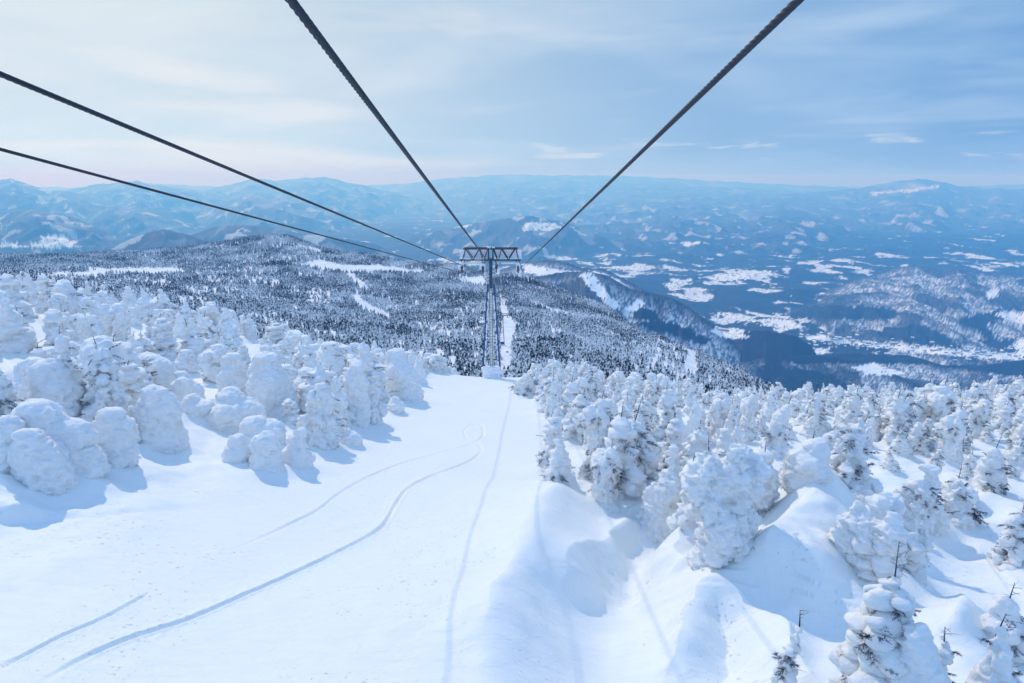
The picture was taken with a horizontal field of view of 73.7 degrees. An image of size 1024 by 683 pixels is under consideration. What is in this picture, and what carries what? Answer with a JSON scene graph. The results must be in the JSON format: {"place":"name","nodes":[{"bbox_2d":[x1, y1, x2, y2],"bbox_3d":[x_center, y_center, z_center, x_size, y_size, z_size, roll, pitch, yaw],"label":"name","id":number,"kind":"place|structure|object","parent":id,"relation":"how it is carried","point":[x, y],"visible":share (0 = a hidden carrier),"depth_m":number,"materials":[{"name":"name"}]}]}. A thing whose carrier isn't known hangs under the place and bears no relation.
{"place":"outdoors","nodes":[
{"label":"outdoors","id":0,"kind":"place"},
{"bbox_2d":[5,238,758,389],"bbox_3d":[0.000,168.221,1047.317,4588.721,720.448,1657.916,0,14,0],"label":"hills","id":1,"kind":"structure","parent":0,"point":[509,324],"depth_m":894.50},
{"bbox_2d":[0,233,774,396],"bbox_3d":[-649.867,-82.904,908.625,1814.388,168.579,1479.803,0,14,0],"label":"forest","id":2,"kind":"object","parent":1,"relation":"on","point":[411,333],"visible":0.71,"depth_m":818.87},
{"bbox_2d":[497,315,507,344],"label":"ropeway tower","id":3,"kind":"structure","parent":1,"relation":"on","point":[503,327],"depth_m":480.78,"materials":[{"name":"metal"}]},
{"bbox_2d":[0,71,493,308],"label":"haul rope","id":4,"kind":"object","parent":3,"relation":"attached to","point":[18,81],"visible":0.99,"depth_m":8.33,"materials":[{"name":"metal"}]},
{"bbox_2d":[0,147,493,318],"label":"haul rope","id":5,"kind":"object","parent":3,"relation":"attached to","point":[78,170],"visible":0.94,"depth_m":13.89,"materials":[{"name":"metal"}]},
{"bbox_2d":[0,308,1023,682],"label":"ground","id":6,"kind":"structure","parent":0,"point":[442,532],"depth_m":23.44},
{"bbox_2d":[0,369,23,416],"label":"snow-covered tree","id":7,"kind":"object","parent":6,"relation":"on","point":[8,398],"visible":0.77,"depth_m":33.87,"materials":[{"name":"snow"}]},
{"bbox_2d":[0,414,26,474],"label":"snow-covered tree","id":8,"kind":"object","parent":6,"relation":"on","point":[9,424],"visible":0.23,"depth_m":26.62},
{"bbox_2d":[0,298,36,353],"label":"snow-covered tree","id":9,"kind":"object","parent":6,"relation":"on","point":[16,336],"visible":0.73,"depth_m":52.69,"materials":[{"name":"snow"}]},
{"bbox_2d":[0,274,37,317],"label":"snow-covered tree","id":10,"kind":"object","parent":6,"relation":"on","point":[9,284],"visible":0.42,"depth_m":68.19,"materials":[{"name":"snow"}]},
{"bbox_2d":[4,357,44,396],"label":"snow-covered tree","id":11,"kind":"object","parent":6,"relation":"on","point":[14,374],"visible":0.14,"depth_m":41.24,"materials":[{"name":"snow"}]},
{"bbox_2d":[6,428,79,494],"bbox_3d":[-18.534,4.857,26.857,2.520,3.262,2.136,0,14,0],"label":"snow-covered tree","id":12,"kind":"object","parent":6,"relation":"on","point":[38,459],"visible":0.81,"depth_m":26.17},
{"bbox_2d":[26,358,85,417],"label":"snow-covered tree","id":13,"kind":"object","parent":6,"relation":"on","point":[50,379],"visible":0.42,"depth_m":35.30,"materials":[{"name":"snow"}]},
{"bbox_2d":[36,309,80,359],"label":"snow-covered tree","id":14,"kind":"object","parent":6,"relation":"on","point":[54,319],"visible":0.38,"depth_m":53.53,"materials":[{"name":"snow"}]},
{"bbox_2d":[47,292,73,314],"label":"snow-covered tree","id":15,"kind":"object","parent":6,"relation":"on","point":[61,302],"visible":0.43,"depth_m":70.66,"materials":[{"name":"snow"}]},
{"bbox_2d":[10,398,111,479],"bbox_3d":[-18.979,4.654,28.252,3.868,4.643,3.121,0,14,0],"label":"snow-covered tree","id":16,"kind":"object","parent":6,"relation":"on","point":[76,436],"visible":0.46,"depth_m":27.79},
{"bbox_2d":[43,274,86,315],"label":"snow-covered tree","id":17,"kind":"object","parent":6,"relation":"on","point":[66,288],"visible":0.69,"depth_m":73.81,"materials":[{"name":"snow"}]},
{"bbox_2d":[52,326,86,417],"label":"snow-covered tree","id":18,"kind":"object","parent":6,"relation":"on","point":[62,345],"visible":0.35,"depth_m":36.22,"materials":[{"name":"snow"}]},
{"bbox_2d":[72,309,96,343],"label":"snow-covered tree","id":19,"kind":"object","parent":6,"relation":"on","point":[83,325],"visible":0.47,"depth_m":60.87,"materials":[{"name":"snow"}]},
{"bbox_2d":[76,335,125,387],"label":"snow-covered tree","id":20,"kind":"object","parent":6,"relation":"on","point":[86,347],"visible":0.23,"depth_m":41.48,"materials":[{"name":"snow"}]},
{"bbox_2d":[78,335,141,442],"bbox_3d":[-21.855,2.871,36.542,2.947,6.514,4.032,-9,16,-33],"label":"snow-covered tree","id":21,"kind":"object","parent":6,"relation":"on","point":[104,380],"visible":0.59,"depth_m":36.18,"materials":[{"name":"snow"}]},
{"bbox_2d":[98,303,131,334],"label":"snow-covered tree","id":22,"kind":"object","parent":6,"relation":"on","point":[109,312],"visible":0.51,"depth_m":69.84,"materials":[{"name":"snow"}]},
{"bbox_2d":[92,406,139,468],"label":"snow-covered tree","id":23,"kind":"object","parent":6,"relation":"on","point":[116,428],"visible":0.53,"depth_m":30.23,"materials":[{"name":"snow"}]},
{"bbox_2d":[111,313,129,341],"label":"snow-covered tree","id":24,"kind":"object","parent":6,"relation":"on","point":[119,322],"visible":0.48,"depth_m":59.84,"materials":[{"name":"snow"}]},
{"bbox_2d":[119,360,148,420],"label":"snow-covered tree","id":25,"kind":"object","parent":6,"relation":"on","point":[134,382],"visible":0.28,"depth_m":39.75,"materials":[{"name":"snow"}]},
{"bbox_2d":[111,333,157,384],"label":"snow-covered tree","id":26,"kind":"object","parent":6,"relation":"on","point":[127,352],"visible":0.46,"depth_m":45.56,"materials":[{"name":"snow"}]},
{"bbox_2d":[135,286,160,319],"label":"snow-covered tree","id":27,"kind":"object","parent":6,"relation":"on","point":[144,304],"visible":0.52,"depth_m":90.74,"materials":[{"name":"snow"}]},
{"bbox_2d":[138,351,176,390],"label":"snow-covered tree","id":28,"kind":"object","parent":6,"relation":"on","point":[165,368],"visible":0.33,"depth_m":48.76,"materials":[{"name":"snow"}]},
{"bbox_2d":[134,384,189,454],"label":"snow-covered tree","id":29,"kind":"object","parent":6,"relation":"on","point":[159,422],"visible":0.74,"depth_m":36.35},
{"bbox_2d":[146,313,179,362],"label":"snow-covered tree","id":30,"kind":"object","parent":6,"relation":"on","point":[165,343],"visible":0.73,"depth_m":62.22,"materials":[{"name":"snow"}]},
{"bbox_2d":[172,299,199,337],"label":"snow-covered tree","id":31,"kind":"object","parent":6,"relation":"on","point":[179,327],"visible":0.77,"depth_m":82.81,"materials":[{"name":"snow"}]},
{"bbox_2d":[170,370,205,402],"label":"snow-covered tree","id":32,"kind":"object","parent":6,"relation":"on","point":[183,384],"visible":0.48,"depth_m":46.40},
{"bbox_2d":[176,318,211,363],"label":"snow-covered tree","id":33,"kind":"object","parent":6,"relation":"on","point":[195,343],"visible":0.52,"depth_m":63.92,"materials":[{"name":"snow"}]},
{"bbox_2d":[181,393,214,417],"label":"snow-covered tree","id":34,"kind":"object","parent":6,"relation":"on","point":[194,405],"visible":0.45,"depth_m":43.29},
{"bbox_2d":[197,344,227,382],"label":"snow-covered tree","id":35,"kind":"object","parent":6,"relation":"on","point":[209,361],"visible":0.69,"depth_m":56.19,"materials":[{"name":"snow"}]},
{"bbox_2d":[216,308,240,344],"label":"snow-covered tree","id":36,"kind":"object","parent":6,"relation":"on","point":[227,327],"visible":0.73,"depth_m":85.86,"materials":[{"name":"snow"}]},
{"bbox_2d":[215,352,247,393],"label":"snow-covered tree","id":37,"kind":"object","parent":6,"relation":"on","point":[233,372],"visible":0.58,"depth_m":51.99,"materials":[{"name":"snow"}]},
{"bbox_2d":[203,386,266,433],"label":"snow-covered tree","id":38,"kind":"object","parent":6,"relation":"on","point":[233,407],"visible":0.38,"depth_m":43.21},
{"bbox_2d":[221,433,251,462],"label":"snow-covered tree","id":39,"kind":"object","parent":6,"relation":"on","point":[236,449],"visible":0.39,"depth_m":35.90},
{"bbox_2d":[238,415,286,450],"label":"snow-covered tree","id":40,"kind":"object","parent":6,"relation":"on","point":[250,427],"visible":0.3,"depth_m":39.97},
{"bbox_2d":[247,430,284,472],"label":"snow-covered tree","id":41,"kind":"object","parent":6,"relation":"on","point":[265,449],"visible":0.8,"depth_m":35.19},
{"bbox_2d":[244,351,300,418],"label":"snow-covered tree","id":42,"kind":"object","parent":6,"relation":"on","point":[270,388],"visible":0.69,"depth_m":50.04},
{"bbox_2d":[281,398,299,425],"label":"snow-covered tree","id":43,"kind":"object","parent":6,"relation":"on","point":[289,414],"visible":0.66,"depth_m":48.10,"materials":[{"name":"snow"}]},
{"bbox_2d":[281,427,315,468],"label":"snow-covered tree","id":44,"kind":"object","parent":6,"relation":"on","point":[297,453],"visible":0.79,"depth_m":36.78,"materials":[{"name":"snow"}]},
{"bbox_2d":[296,360,331,413],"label":"snow-covered tree","id":45,"kind":"object","parent":6,"relation":"on","point":[318,374],"visible":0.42,"depth_m":52.00,"materials":[{"name":"snow"}]},
{"bbox_2d":[296,382,347,450],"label":"snow-covered tree","id":46,"kind":"object","parent":6,"relation":"on","point":[322,423],"visible":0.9,"depth_m":42.90,"materials":[{"name":"snow"}]},
{"bbox_2d":[316,342,345,374],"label":"snow-covered tree","id":47,"kind":"object","parent":6,"relation":"on","point":[328,354],"visible":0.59,"depth_m":76.59,"materials":[{"name":"snow"}]},
{"bbox_2d":[331,376,355,429],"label":"snow-covered tree","id":48,"kind":"object","parent":6,"relation":"on","point":[342,404],"visible":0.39,"depth_m":49.63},
{"bbox_2d":[342,362,371,428],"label":"snow-covered tree","id":49,"kind":"object","parent":6,"relation":"on","point":[356,382],"visible":0.62,"depth_m":51.38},
{"bbox_2d":[353,342,387,424],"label":"snow-covered tree","id":50,"kind":"object","parent":6,"relation":"on","point":[379,411],"visible":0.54,"depth_m":53.59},
{"bbox_2d":[368,354,396,402],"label":"snow-covered tree","id":51,"kind":"object","parent":6,"relation":"on","point":[379,378],"visible":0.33,"depth_m":65.44,"materials":[{"name":"snow"}]},
{"bbox_2d":[384,348,423,402],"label":"snow-covered tree","id":52,"kind":"object","parent":6,"relation":"on","point":[401,371],"visible":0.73,"depth_m":68.91,"materials":[{"name":"snow"}]},
{"bbox_2d":[458,247,521,378],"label":"ropeway tower","id":53,"kind":"structure","parent":6,"relation":"on","point":[491,371],"depth_m":103.89,"materials":[{"name":"metal"}]},
{"bbox_2d":[285,0,501,314],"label":"haul rope","id":54,"kind":"object","parent":53,"relation":"attached to","point":[304,17],"visible":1,"depth_m":5.03,"materials":[{"name":"metal"}]},
{"bbox_2d":[510,0,803,313],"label":"haul rope","id":55,"kind":"object","parent":53,"relation":"attached to","point":[782,15],"visible":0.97,"depth_m":5.54,"materials":[{"name":"metal"}]},
{"bbox_2d":[14,288,1023,473],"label":"snow trees","id":56,"kind":"object","parent":6,"relation":"on","point":[283,340],"visible":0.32,"depth_m":84.16,"materials":[{"name":"snow"}]},
{"bbox_2d":[510,369,538,395],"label":"snow-covered tree","id":57,"kind":"object","parent":6,"relation":"on","point":[525,384],"visible":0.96,"depth_m":81.98,"materials":[{"name":"snow"}]},
{"bbox_2d":[536,372,564,412],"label":"snow-covered tree","id":58,"kind":"object","parent":6,"relation":"on","point":[543,397],"visible":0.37,"depth_m":66.53,"materials":[{"name":"snow"}]},
{"bbox_2d":[543,376,560,417],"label":"snow-covered tree","id":59,"kind":"object","parent":6,"relation":"on","point":[552,401],"visible":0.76,"depth_m":62.10,"materials":[{"name":"white plant"}]},
{"bbox_2d":[535,412,571,471],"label":"snow-covered tree","id":60,"kind":"object","parent":6,"relation":"on","point":[552,427],"visible":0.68,"depth_m":40.34,"materials":[{"name":"snow"}]},
{"bbox_2d":[538,439,576,485],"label":"snow-covered tree","id":61,"kind":"object","parent":6,"relation":"on","point":[558,470],"visible":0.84,"depth_m":36.08,"materials":[{"name":"snow"}]},
{"bbox_2d":[560,376,584,414],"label":"snow-covered tree","id":62,"kind":"object","parent":6,"relation":"on","point":[570,394],"visible":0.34,"depth_m":62.19,"materials":[{"name":"snow"}]},
{"bbox_2d":[561,389,586,443],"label":"snow-covered tree","id":63,"kind":"object","parent":6,"relation":"on","point":[571,431],"visible":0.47,"depth_m":49.99,"materials":[{"name":"snow"}]},
{"bbox_2d":[577,391,613,450],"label":"snow-covered tree","id":64,"kind":"object","parent":6,"relation":"on","point":[594,419],"visible":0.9,"depth_m":45.60,"materials":[{"name":"snow"}]},
{"bbox_2d":[584,438,625,513],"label":"snow-covered tree","id":65,"kind":"object","parent":6,"relation":"on","point":[606,467],"visible":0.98,"depth_m":33.95,"materials":[{"name":"snow"}]},
{"bbox_2d":[593,403,647,500],"bbox_3d":[5.710,5.947,35.745,2.718,5.909,3.445,-9,16,-33],"label":"snow-covered tree","id":66,"kind":"object","parent":6,"relation":"on","point":[624,434],"visible":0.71,"depth_m":34.88,"materials":[{"name":"snow"}]},
{"bbox_2d":[629,401,661,484],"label":"snow-covered tree","id":67,"kind":"object","parent":6,"relation":"on","point":[647,460],"visible":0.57,"depth_m":37.13,"materials":[{"name":"snow"}]},
{"bbox_2d":[632,444,681,543],"bbox_3d":[7.170,7.910,32.595,2.916,6.185,2.561,9,16,34],"label":"snow-covered tree","id":68,"kind":"object","parent":6,"relation":"on","point":[661,498],"visible":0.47,"depth_m":32.05,"materials":[{"name":"snow"}]},
{"bbox_2d":[654,382,683,439],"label":"snow-covered tree","id":69,"kind":"object","parent":6,"relation":"on","point":[668,399],"visible":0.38,"depth_m":52.91,"materials":[{"name":"snow"}]},
{"bbox_2d":[658,411,684,472],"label":"snow-covered tree","id":70,"kind":"object","parent":6,"relation":"on","point":[674,430],"visible":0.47,"depth_m":39.53,"materials":[{"name":"snow"}]},
{"bbox_2d":[666,454,699,541],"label":"snow-covered tree","id":71,"kind":"object","parent":6,"relation":"on","point":[684,517],"visible":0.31,"depth_m":28.58,"materials":[{"name":"snow"}]},
{"bbox_2d":[679,420,712,469],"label":"snow-covered tree","id":72,"kind":"object","parent":6,"relation":"on","point":[696,442],"visible":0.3,"depth_m":35.87,"materials":[{"name":"snow"}]},
{"bbox_2d":[707,391,730,434],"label":"snow-covered tree","id":73,"kind":"object","parent":6,"relation":"on","point":[720,408],"visible":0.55,"depth_m":54.59,"materials":[{"name":"snow"}]},
{"bbox_2d":[714,428,732,457],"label":"snow-covered tree","id":74,"kind":"object","parent":6,"relation":"on","point":[724,442],"visible":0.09,"depth_m":33.45,"materials":[{"name":"snow"}]},
{"bbox_2d":[680,443,772,570],"bbox_3d":[7.490,6.357,24.331,3.170,5.949,2.977,0,14,0],"label":"snow-covered tree","id":75,"kind":"object","parent":6,"relation":"on","point":[725,493],"visible":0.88,"depth_m":23.40,"materials":[{"name":"snow"}]},
{"bbox_2d":[739,394,761,428],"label":"snow-covered tree","id":76,"kind":"object","parent":6,"relation":"on","point":[749,405],"visible":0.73,"depth_m":58.12,"materials":[{"name":"snow"}]},
{"bbox_2d":[751,439,781,516],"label":"snow-covered tree","id":77,"kind":"object","parent":6,"relation":"on","point":[771,493],"visible":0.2,"depth_m":28.46,"materials":[{"name":"snow"}]},
{"bbox_2d":[758,395,791,459],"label":"snow-covered tree","id":78,"kind":"object","parent":6,"relation":"on","point":[777,445],"visible":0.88,"depth_m":46.83,"materials":[{"name":"snow"}]},
{"bbox_2d":[764,609,808,682],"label":"snow-covered tree","id":79,"kind":"object","parent":6,"relation":"on","point":[785,669],"visible":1,"depth_m":17.38,"materials":[{"name":"snow"}]},
{"bbox_2d":[782,438,833,494],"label":"snow-covered tree","id":80,"kind":"object","parent":6,"relation":"on","point":[806,461],"visible":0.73,"depth_m":27.89,"materials":[{"name":"snow"}]},
{"bbox_2d":[803,382,831,432],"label":"snow-covered tree","id":81,"kind":"object","parent":6,"relation":"on","point":[815,407],"visible":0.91,"depth_m":57.51,"materials":[{"name":"snow"}]},
{"bbox_2d":[832,386,862,434],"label":"snow-covered tree","id":82,"kind":"object","parent":6,"relation":"on","point":[851,413],"visible":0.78,"depth_m":56.92,"materials":[{"name":"snow"}]},
{"bbox_2d":[830,413,882,498],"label":"snow-covered tree","id":83,"kind":"object","parent":6,"relation":"on","point":[848,462],"visible":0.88,"depth_m":28.67,"materials":[{"name":"snow"}]},
{"bbox_2d":[825,491,916,586],"bbox_3d":[12.037,7.026,23.047,2.744,4.004,2.237,4,14,17],"label":"snow-covered tree","id":84,"kind":"object","parent":6,"relation":"on","point":[862,536],"visible":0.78,"depth_m":22.43,"materials":[{"name":"snow"}]},
{"bbox_2d":[828,541,921,682],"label":"snow-covered tree","id":85,"kind":"object","parent":6,"relation":"on","point":[867,651],"visible":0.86,"depth_m":15.73,"materials":[{"name":"snow"}]},
{"bbox_2d":[879,389,915,443],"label":"snow-covered tree","id":86,"kind":"object","parent":6,"relation":"on","point":[897,406],"visible":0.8,"depth_m":51.05,"materials":[{"name":"snow"}]},
{"bbox_2d":[886,422,915,458],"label":"snow-covered tree","id":87,"kind":"object","parent":6,"relation":"on","point":[900,444],"visible":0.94,"depth_m":47.57,"materials":[{"name":"snow"}]},
{"bbox_2d":[893,464,944,585],"bbox_3d":[14.204,6.733,24.772,2.112,4.930,2.113,-8,16,-29],"label":"snow-covered tree","id":88,"kind":"object","parent":6,"relation":"on","point":[918,496],"visible":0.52,"depth_m":24.33,"materials":[{"name":"snow"}]},
{"bbox_2d":[886,622,951,682],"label":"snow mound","id":89,"kind":"object","parent":6,"relation":"on","point":[919,655],"visible":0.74,"depth_m":15.18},
{"bbox_2d":[907,412,931,456],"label":"snow-covered tree","id":90,"kind":"object","parent":6,"relation":"on","point":[917,437],"visible":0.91,"depth_m":48.74,"materials":[{"name":"snow"}]},
{"bbox_2d":[920,464,959,537],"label":"snow-covered tree","id":91,"kind":"object","parent":6,"relation":"on","point":[937,522],"visible":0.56,"depth_m":30.87,"materials":[{"name":"snow"}]},
{"bbox_2d":[924,381,958,427],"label":"snow-covered tree","id":92,"kind":"object","parent":6,"relation":"on","point":[943,401],"visible":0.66,"depth_m":59.74,"materials":[{"name":"snow"}]},
{"bbox_2d":[938,626,962,682],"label":"snow-covered tree","id":93,"kind":"object","parent":6,"relation":"on","point":[946,654],"visible":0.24,"depth_m":15.99,"materials":[{"name":"snow"}]},
{"bbox_2d":[934,401,970,468],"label":"snow-covered tree","id":94,"kind":"object","parent":6,"relation":"on","point":[951,430],"visible":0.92,"depth_m":46.43,"materials":[{"name":"snow"}]},
{"bbox_2d":[940,464,988,530],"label":"snow-covered tree","id":95,"kind":"object","parent":6,"relation":"on","point":[966,517],"visible":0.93,"depth_m":31.80,"materials":[{"name":"snow"}]},
{"bbox_2d":[956,448,976,478],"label":"snow-covered tree","id":96,"kind":"object","parent":6,"relation":"on","point":[969,464],"visible":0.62,"depth_m":40.32,"materials":[{"name":"snow"}]},
{"bbox_2d":[964,378,989,415],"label":"snow-covered tree","id":97,"kind":"object","parent":6,"relation":"on","point":[979,393],"visible":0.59,"depth_m":67.66,"materials":[{"name":"snow"}]},
{"bbox_2d":[968,395,995,437],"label":"snow-covered tree","id":98,"kind":"object","parent":6,"relation":"on","point":[980,417],"visible":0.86,"depth_m":55.59,"materials":[{"name":"snow"}]},
{"bbox_2d":[966,435,1012,495],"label":"snow-covered tree","id":99,"kind":"object","parent":6,"relation":"on","point":[989,473],"visible":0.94,"depth_m":36.59,"materials":[{"name":"snow"}]},
{"bbox_2d":[965,611,1023,682],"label":"snow-covered tree","id":100,"kind":"object","parent":6,"relation":"on","point":[994,664],"visible":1,"depth_m":15.50,"materials":[{"name":"snow"}]},
{"bbox_2d":[980,582,1023,663],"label":"snow-covered tree","id":101,"kind":"object","parent":6,"relation":"on","point":[1005,603],"visible":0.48,"depth_m":19.32,"materials":[{"name":"snow"}]},
{"bbox_2d":[990,401,1015,429],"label":"snow-covered tree","id":102,"kind":"object","parent":6,"relation":"on","point":[1005,413],"visible":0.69,"depth_m":61.33,"materials":[{"name":"snow"}]},
{"bbox_2d":[986,499,1023,570],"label":"snow-covered tree","id":103,"kind":"object","parent":6,"relation":"on","point":[1006,553],"visible":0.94,"depth_m":27.83,"materials":[{"name":"snow"}]},
{"bbox_2d":[1001,422,1023,465],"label":"snow-covered tree","id":104,"kind":"object","parent":6,"relation":"on","point":[1017,438],"visible":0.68,"depth_m":45.61,"materials":[{"name":"snow"}]},
{"bbox_2d":[1004,444,1023,480],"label":"snow-covered tree","id":105,"kind":"object","parent":6,"relation":"on","point":[1014,457],"visible":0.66,"depth_m":42.27,"materials":[{"name":"snow"}]},
{"bbox_2d":[0,174,1023,395],"bbox_3d":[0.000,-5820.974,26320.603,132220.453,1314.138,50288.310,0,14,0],"label":"terrain","id":106,"kind":"structure","parent":0,"point":[764,274],"depth_m":10245.54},
{"bbox_2d":[0,0,1023,187],"label":"sky","id":107,"kind":"structure","parent":0,"point":[846,93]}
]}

